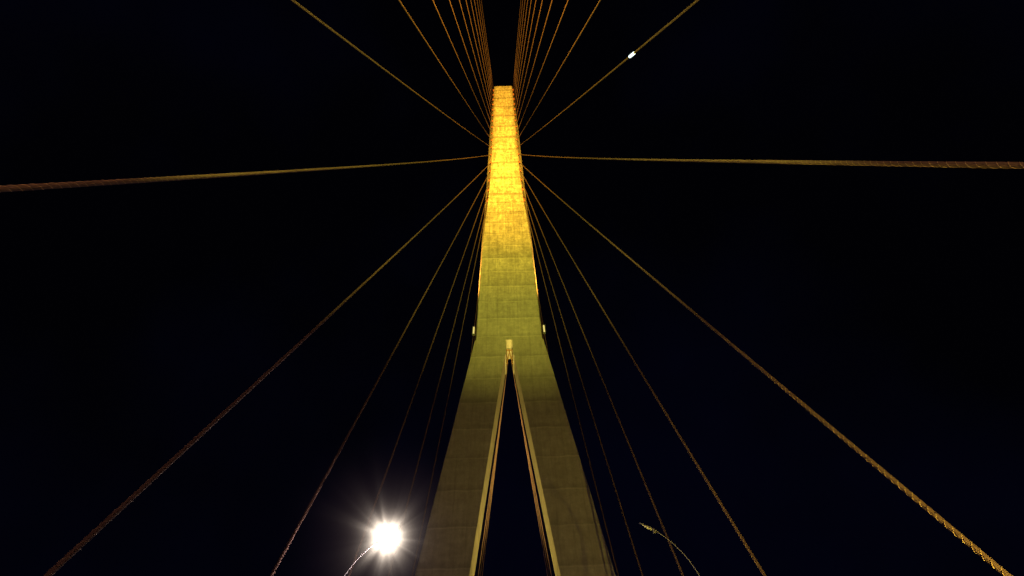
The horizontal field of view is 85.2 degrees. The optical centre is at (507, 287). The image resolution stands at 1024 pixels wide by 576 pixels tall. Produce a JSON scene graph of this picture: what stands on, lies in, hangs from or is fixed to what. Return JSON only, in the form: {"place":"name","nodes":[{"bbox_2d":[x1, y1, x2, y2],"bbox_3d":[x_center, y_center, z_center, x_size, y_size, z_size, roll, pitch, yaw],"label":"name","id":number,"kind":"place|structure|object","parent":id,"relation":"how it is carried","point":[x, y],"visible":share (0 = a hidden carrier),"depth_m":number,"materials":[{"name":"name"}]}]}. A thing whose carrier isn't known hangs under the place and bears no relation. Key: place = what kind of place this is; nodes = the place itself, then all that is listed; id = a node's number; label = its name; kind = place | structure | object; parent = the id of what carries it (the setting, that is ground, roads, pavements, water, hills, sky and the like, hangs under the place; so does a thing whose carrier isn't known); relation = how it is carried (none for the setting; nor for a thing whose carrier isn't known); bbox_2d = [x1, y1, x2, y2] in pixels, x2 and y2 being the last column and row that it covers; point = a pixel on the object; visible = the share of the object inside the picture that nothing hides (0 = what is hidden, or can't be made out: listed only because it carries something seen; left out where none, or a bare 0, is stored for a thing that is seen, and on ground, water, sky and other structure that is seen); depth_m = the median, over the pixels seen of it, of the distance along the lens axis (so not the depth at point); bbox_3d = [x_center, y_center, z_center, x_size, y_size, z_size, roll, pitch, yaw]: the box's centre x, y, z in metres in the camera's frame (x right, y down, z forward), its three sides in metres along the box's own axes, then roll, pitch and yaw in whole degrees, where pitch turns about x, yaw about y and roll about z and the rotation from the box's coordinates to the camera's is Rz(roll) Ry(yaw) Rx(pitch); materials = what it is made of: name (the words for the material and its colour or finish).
{"place":"outdoors","nodes":[
{"label":"outdoors","id":0,"kind":"place"},
{"bbox_2d":[0,0,1023,575],"label":"sky","id":1,"kind":"structure","parent":0,"point":[888,300],"materials":[{"name":"black"}]},
{"label":"sea","id":2,"kind":"structure","parent":0,"visible":0},
{"bbox_2d":[415,86,615,575],"bbox_3d":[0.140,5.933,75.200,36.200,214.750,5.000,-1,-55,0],"label":"bridge pylon","id":3,"kind":"object","parent":2,"relation":"in","point":[508,321],"visible":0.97,"depth_m":60.32,"materials":[{"name":"concrete"}]},
{"bbox_2d":[0,154,491,192],"bbox_3d":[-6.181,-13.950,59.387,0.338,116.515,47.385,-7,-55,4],"label":"stay cable","id":4,"kind":"object","parent":3,"relation":"attached to","point":[22,187],"visible":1,"depth_m":12.79,"materials":[{"name":"metal"}]},
{"bbox_2d":[291,0,491,147],"bbox_3d":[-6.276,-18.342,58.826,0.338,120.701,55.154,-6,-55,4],"label":"stay cable","id":5,"kind":"object","parent":3,"relation":"attached to","point":[323,23],"visible":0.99,"depth_m":28.18,"materials":[{"name":"metal"}]},
{"bbox_2d":[398,0,491,140],"bbox_3d":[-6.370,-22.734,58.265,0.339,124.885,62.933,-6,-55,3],"label":"stay cable","id":6,"kind":"object","parent":3,"relation":"attached to","point":[437,58],"visible":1,"depth_m":50.02,"materials":[{"name":"metal"}]},
{"bbox_2d":[432,0,492,133],"bbox_3d":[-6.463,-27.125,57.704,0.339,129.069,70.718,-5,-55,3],"label":"stay cable","id":7,"kind":"object","parent":3,"relation":"attached to","point":[458,58],"visible":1,"depth_m":65.75,"materials":[{"name":"metal"}]},
{"bbox_2d":[449,0,492,127],"bbox_3d":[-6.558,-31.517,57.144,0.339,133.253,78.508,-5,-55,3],"label":"stay cable","id":8,"kind":"object","parent":3,"relation":"attached to","point":[467,54],"visible":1,"depth_m":76.65,"materials":[{"name":"metal"}]},
{"bbox_2d":[472,326,476,335],"bbox_3d":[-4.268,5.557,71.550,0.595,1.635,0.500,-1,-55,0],"label":"shoulder floodlight","id":9,"kind":"object","parent":3,"relation":"attached to","point":[473,331],"visible":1,"depth_m":71.33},
{"bbox_2d":[470,290,478,357],"bbox_3d":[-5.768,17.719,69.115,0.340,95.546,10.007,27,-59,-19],"label":"stay cable","id":10,"kind":"object","parent":3,"relation":"attached to","point":[474,324],"visible":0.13,"depth_m":84.00,"materials":[{"name":"metal"}]},
{"bbox_2d":[459,0,492,122],"bbox_3d":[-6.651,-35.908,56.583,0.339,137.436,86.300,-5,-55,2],"label":"stay cable","id":11,"kind":"object","parent":3,"relation":"attached to","point":[474,56],"visible":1,"depth_m":89.85,"materials":[{"name":"metal"}]},
{"bbox_2d":[466,1,492,116],"bbox_3d":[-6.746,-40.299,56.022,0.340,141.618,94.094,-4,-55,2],"label":"stay cable","id":12,"kind":"object","parent":3,"relation":"attached to","point":[478,53],"visible":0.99,"depth_m":97.56,"materials":[{"name":"metal"}]},
{"bbox_2d":[470,0,493,110],"bbox_3d":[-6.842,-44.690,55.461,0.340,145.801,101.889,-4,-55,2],"label":"stay cable","id":13,"kind":"object","parent":3,"relation":"attached to","point":[482,58],"visible":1,"depth_m":109.24,"materials":[{"name":"metal"}]},
{"bbox_2d":[474,0,493,105],"bbox_3d":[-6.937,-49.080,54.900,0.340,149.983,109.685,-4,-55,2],"label":"stay cable","id":14,"kind":"object","parent":3,"relation":"attached to","point":[483,51],"visible":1,"depth_m":112.82,"materials":[{"name":"metal"}]},
{"bbox_2d":[477,1,493,100],"bbox_3d":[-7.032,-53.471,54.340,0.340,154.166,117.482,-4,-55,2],"label":"stay cable","id":15,"kind":"object","parent":3,"relation":"attached to","point":[484,46],"visible":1,"depth_m":117.51,"materials":[{"name":"metal"}]},
{"bbox_2d":[479,0,493,96],"bbox_3d":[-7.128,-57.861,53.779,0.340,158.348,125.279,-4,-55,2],"label":"stay cable","id":16,"kind":"object","parent":3,"relation":"attached to","point":[486,47],"visible":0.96,"depth_m":122.78,"materials":[{"name":"metal"}]},
{"bbox_2d":[481,0,493,92],"bbox_3d":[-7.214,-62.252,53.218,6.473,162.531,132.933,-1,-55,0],"label":"stay cable","id":17,"kind":"object","parent":3,"relation":"attached to","point":[487,45],"visible":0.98,"depth_m":130.54,"materials":[{"name":"metal"}]},
{"bbox_2d":[478,368,507,575],"bbox_3d":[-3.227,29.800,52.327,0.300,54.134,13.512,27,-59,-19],"label":"pylon leg edges","id":18,"kind":"object","parent":3,"relation":"attached to","point":[491,479],"visible":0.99,"depth_m":60.38,"materials":[{"name":"concrete"}]},
{"bbox_2d":[512,2,520,91],"bbox_3d":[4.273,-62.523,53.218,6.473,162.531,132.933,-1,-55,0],"label":"stay cable","id":19,"kind":"object","parent":3,"relation":"attached to","point":[516,48],"visible":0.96,"depth_m":130.44,"materials":[{"name":"metal"}]},
{"bbox_2d":[513,0,522,96],"bbox_3d":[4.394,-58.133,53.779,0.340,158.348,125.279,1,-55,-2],"label":"stay cable","id":20,"kind":"object","parent":3,"relation":"attached to","point":[518,44],"visible":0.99,"depth_m":123.59,"materials":[{"name":"metal"}]},
{"bbox_2d":[513,2,524,100],"bbox_3d":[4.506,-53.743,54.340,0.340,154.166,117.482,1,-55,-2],"label":"stay cable","id":21,"kind":"object","parent":3,"relation":"attached to","point":[519,47],"visible":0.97,"depth_m":118.64,"materials":[{"name":"metal"}]},
{"bbox_2d":[513,0,527,105],"bbox_3d":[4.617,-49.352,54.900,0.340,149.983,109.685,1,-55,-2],"label":"stay cable","id":22,"kind":"object","parent":3,"relation":"attached to","point":[520,54],"visible":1,"depth_m":112.49,"materials":[{"name":"metal"}]},
{"bbox_2d":[514,0,531,111],"bbox_3d":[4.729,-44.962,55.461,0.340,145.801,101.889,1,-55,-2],"label":"stay cable","id":23,"kind":"object","parent":3,"relation":"attached to","point":[523,52],"visible":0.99,"depth_m":106.32,"materials":[{"name":"metal"}]},
{"bbox_2d":[514,1,535,115],"bbox_3d":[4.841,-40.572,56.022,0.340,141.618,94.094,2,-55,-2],"label":"stay cable","id":24,"kind":"object","parent":3,"relation":"attached to","point":[525,56],"visible":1,"depth_m":98.78,"materials":[{"name":"metal"}]},
{"bbox_2d":[515,0,542,121],"bbox_3d":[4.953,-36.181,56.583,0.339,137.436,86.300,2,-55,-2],"label":"stay cable","id":25,"kind":"object","parent":3,"relation":"attached to","point":[529,57],"visible":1,"depth_m":89.36,"materials":[{"name":"metal"}]},
{"bbox_2d":[511,362,551,575],"bbox_3d":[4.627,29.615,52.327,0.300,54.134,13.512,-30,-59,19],"label":"pylon leg edges","id":26,"kind":"object","parent":3,"relation":"attached to","point":[532,476],"visible":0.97,"depth_m":60.57,"materials":[{"name":"concrete"}]},
{"bbox_2d":[515,1,551,126],"bbox_3d":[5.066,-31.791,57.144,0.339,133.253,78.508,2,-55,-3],"label":"stay cable","id":27,"kind":"object","parent":3,"relation":"attached to","point":[535,58],"visible":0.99,"depth_m":79.03,"materials":[{"name":"metal"}]},
{"bbox_2d":[516,0,568,133],"bbox_3d":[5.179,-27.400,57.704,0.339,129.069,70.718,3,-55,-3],"label":"stay cable","id":28,"kind":"object","parent":3,"relation":"attached to","point":[545,58],"visible":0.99,"depth_m":67.20,"materials":[{"name":"metal"}]},
{"bbox_2d":[537,289,548,355],"bbox_3d":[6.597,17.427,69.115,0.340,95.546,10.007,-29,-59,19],"label":"stay cable","id":29,"kind":"object","parent":3,"relation":"attached to","point":[542,322],"visible":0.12,"depth_m":83.77,"materials":[{"name":"metal"}]},
{"bbox_2d":[516,0,600,139],"bbox_3d":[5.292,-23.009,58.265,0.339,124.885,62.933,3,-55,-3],"label":"stay cable","id":30,"kind":"object","parent":3,"relation":"attached to","point":[565,59],"visible":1,"depth_m":51.19,"materials":[{"name":"metal"}]},
{"bbox_2d":[517,0,698,147],"bbox_3d":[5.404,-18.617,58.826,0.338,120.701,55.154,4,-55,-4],"label":"stay cable","id":31,"kind":"object","parent":3,"relation":"attached to","point":[670,22],"visible":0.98,"depth_m":29.20,"materials":[{"name":"metal"}]},
{"bbox_2d":[518,153,1023,168],"bbox_3d":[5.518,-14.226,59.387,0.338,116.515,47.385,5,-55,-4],"label":"stay cable","id":32,"kind":"object","parent":3,"relation":"attached to","point":[996,165],"visible":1,"depth_m":12.45,"materials":[{"name":"metal"}]},
{"bbox_3d":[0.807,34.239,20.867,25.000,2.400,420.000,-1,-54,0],"label":"bridge deck","id":33,"kind":"structure","parent":0,"visible":0},
{"bbox_2d":[43,162,490,575],"bbox_3d":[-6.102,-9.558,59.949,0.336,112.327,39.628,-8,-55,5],"label":"stay cable","id":34,"kind":"object","parent":33,"relation":"on","point":[58,565],"visible":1,"depth_m":14.09,"materials":[{"name":"metal"}]},
{"bbox_2d":[344,533,393,575],"bbox_3d":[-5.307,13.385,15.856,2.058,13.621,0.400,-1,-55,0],"label":"street lamp","id":35,"kind":"object","parent":33,"relation":"on","point":[383,538],"visible":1,"depth_m":21.04,"materials":[{"name":"metal"}]},
{"bbox_2d":[270,170,490,575],"bbox_3d":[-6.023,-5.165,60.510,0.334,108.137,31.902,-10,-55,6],"label":"stay cable","id":36,"kind":"object","parent":33,"relation":"on","point":[310,503],"visible":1,"depth_m":26.02,"materials":[{"name":"metal"}]},
{"bbox_2d":[348,178,489,575],"bbox_3d":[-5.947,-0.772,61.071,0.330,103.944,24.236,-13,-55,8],"label":"stay cable","id":37,"kind":"object","parent":33,"relation":"on","point":[360,544],"visible":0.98,"depth_m":36.94,"materials":[{"name":"metal"}]},
{"bbox_2d":[388,188,488,575],"bbox_3d":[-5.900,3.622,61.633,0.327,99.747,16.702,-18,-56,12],"label":"stay cable","id":38,"kind":"object","parent":33,"relation":"on","point":[430,415],"visible":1,"depth_m":45.94,"materials":[{"name":"metal"}]},
{"bbox_2d":[411,197,488,575],"bbox_3d":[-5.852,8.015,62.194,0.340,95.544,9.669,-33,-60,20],"label":"stay cable","id":39,"kind":"object","parent":33,"relation":"on","point":[445,410],"visible":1,"depth_m":53.80,"materials":[{"name":"metal"}]},
{"bbox_2d":[480,363,507,575],"bbox_3d":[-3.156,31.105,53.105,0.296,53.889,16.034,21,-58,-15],"label":"stay cable","id":40,"kind":"object","parent":33,"relation":"attached to","point":[490,496],"visible":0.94,"depth_m":59.83,"materials":[{"name":"metal"}]},
{"bbox_2d":[482,365,507,575],"bbox_3d":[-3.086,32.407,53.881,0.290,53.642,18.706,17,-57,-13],"label":"stay cable","id":41,"kind":"object","parent":33,"relation":"attached to","point":[491,497],"visible":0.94,"depth_m":60.50,"materials":[{"name":"metal"}]},
{"bbox_2d":[512,365,547,575],"bbox_3d":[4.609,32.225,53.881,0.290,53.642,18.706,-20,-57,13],"label":"stay cable","id":42,"kind":"object","parent":33,"relation":"attached to","point":[534,500],"visible":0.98,"depth_m":60.22,"materials":[{"name":"metal"}]},
{"bbox_2d":[511,363,549,575],"bbox_3d":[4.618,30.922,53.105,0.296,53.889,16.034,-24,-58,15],"label":"stay cable","id":43,"kind":"object","parent":33,"relation":"attached to","point":[535,497],"visible":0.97,"depth_m":59.63,"materials":[{"name":"metal"}]},
{"bbox_2d":[523,196,618,575],"bbox_3d":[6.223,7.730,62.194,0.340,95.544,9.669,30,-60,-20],"label":"stay cable","id":44,"kind":"object","parent":33,"relation":"on","point":[577,414],"visible":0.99,"depth_m":52.60,"materials":[{"name":"metal"}]},
{"bbox_2d":[522,187,642,575],"bbox_3d":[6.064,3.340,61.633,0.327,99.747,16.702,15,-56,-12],"label":"stay cable","id":45,"kind":"object","parent":33,"relation":"on","point":[592,414],"visible":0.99,"depth_m":45.53,"materials":[{"name":"metal"}]},
{"bbox_2d":[520,178,683,575],"bbox_3d":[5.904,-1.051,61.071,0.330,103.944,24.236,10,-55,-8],"label":"stay cable","id":46,"kind":"object","parent":33,"relation":"on","point":[670,545],"visible":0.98,"depth_m":36.50,"materials":[{"name":"metal"}]},
{"bbox_2d":[519,169,765,575],"bbox_3d":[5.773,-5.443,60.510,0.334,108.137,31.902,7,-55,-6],"label":"stay cable","id":47,"kind":"object","parent":33,"relation":"on","point":[716,497],"visible":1,"depth_m":25.48,"materials":[{"name":"metal"}]},
{"bbox_2d":[639,523,699,575],"bbox_3d":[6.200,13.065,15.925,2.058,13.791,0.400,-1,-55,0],"label":"street lamp","id":48,"kind":"object","parent":33,"relation":"on","point":[649,528],"visible":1,"depth_m":21.05,"materials":[{"name":"metal"}]},
{"bbox_2d":[518,161,1011,575],"bbox_3d":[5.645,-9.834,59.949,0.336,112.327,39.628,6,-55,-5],"label":"stay cable","id":49,"kind":"object","parent":33,"relation":"on","point":[989,560],"visible":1,"depth_m":13.40,"materials":[{"name":"metal"}]}
]}

